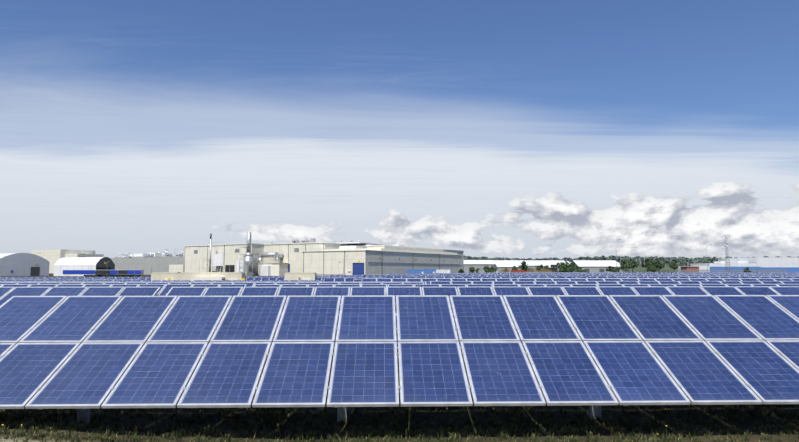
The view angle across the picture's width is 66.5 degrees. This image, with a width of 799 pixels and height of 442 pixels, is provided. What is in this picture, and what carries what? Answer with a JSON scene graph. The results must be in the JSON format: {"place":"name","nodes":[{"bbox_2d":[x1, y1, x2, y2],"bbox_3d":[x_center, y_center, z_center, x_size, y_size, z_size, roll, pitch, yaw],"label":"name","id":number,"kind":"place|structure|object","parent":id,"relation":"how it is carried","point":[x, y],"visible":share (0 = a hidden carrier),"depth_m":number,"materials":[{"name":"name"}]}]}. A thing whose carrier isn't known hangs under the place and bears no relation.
{"place":"outdoors","nodes":[
{"label":"outdoors","id":0,"kind":"place"},
{"bbox_2d":[63,269,551,280],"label":"wall","id":1,"kind":"structure","parent":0,"point":[193,276],"depth_m":72.30,"materials":[{"name":"beige"}]},
{"bbox_2d":[0,272,798,441],"bbox_3d":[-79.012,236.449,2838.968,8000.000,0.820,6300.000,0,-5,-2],"label":"ground","id":2,"kind":"structure","parent":0,"point":[756,435],"depth_m":9.78,"materials":[{"name":"brown plant"}]},
{"bbox_2d":[0,249,177,275],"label":"buildings","id":3,"kind":"structure","parent":2,"relation":"on","point":[56,262],"depth_m":314.83,"materials":[{"name":"white metal"}]},
{"bbox_2d":[110,232,463,275],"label":"factory","id":4,"kind":"structure","parent":2,"relation":"on","point":[249,258],"depth_m":318.47,"materials":[{"name":"beige concrete"}]},
{"bbox_2d":[0,397,798,441],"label":"grass and flowers","id":5,"kind":"structure","parent":2,"relation":"on","point":[359,431],"depth_m":9.38,"materials":[{"name":"green plant"}]},
{"bbox_2d":[0,272,798,423],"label":"solar array","id":6,"kind":"object","parent":2,"relation":"on","point":[595,341],"visible":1,"depth_m":9.95,"materials":[{"name":"glass"}]},
{"bbox_2d":[458,257,751,272],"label":"trees","id":7,"kind":"object","parent":2,"relation":"on","point":[654,265],"visible":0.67,"depth_m":375.48,"materials":[{"name":"green plant"}]},
{"bbox_2d":[463,235,798,272],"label":"buildings","id":8,"kind":"structure","parent":2,"relation":"on","point":[769,264],"depth_m":447.96,"materials":[{"name":"white metal"}]},
{"bbox_2d":[0,0,798,258],"label":"sky","id":9,"kind":"structure","parent":0,"point":[526,129],"materials":[{"name":"blue"}]},
{"bbox_2d":[623,262,680,271],"bbox_3d":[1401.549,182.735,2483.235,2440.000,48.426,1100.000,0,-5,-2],"label":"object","id":10,"kind":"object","parent":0,"point":[640,268],"depth_m":2029.68,"materials":[{"name":"green plant"}]},
{"bbox_2d":[463,255,798,265],"bbox_3d":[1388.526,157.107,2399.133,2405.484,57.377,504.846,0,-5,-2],"label":"ridge trees","id":11,"kind":"object","parent":10,"relation":"on","point":[665,260],"visible":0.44,"depth_m":2348.94,"materials":[{"name":"green plant"}]}
]}

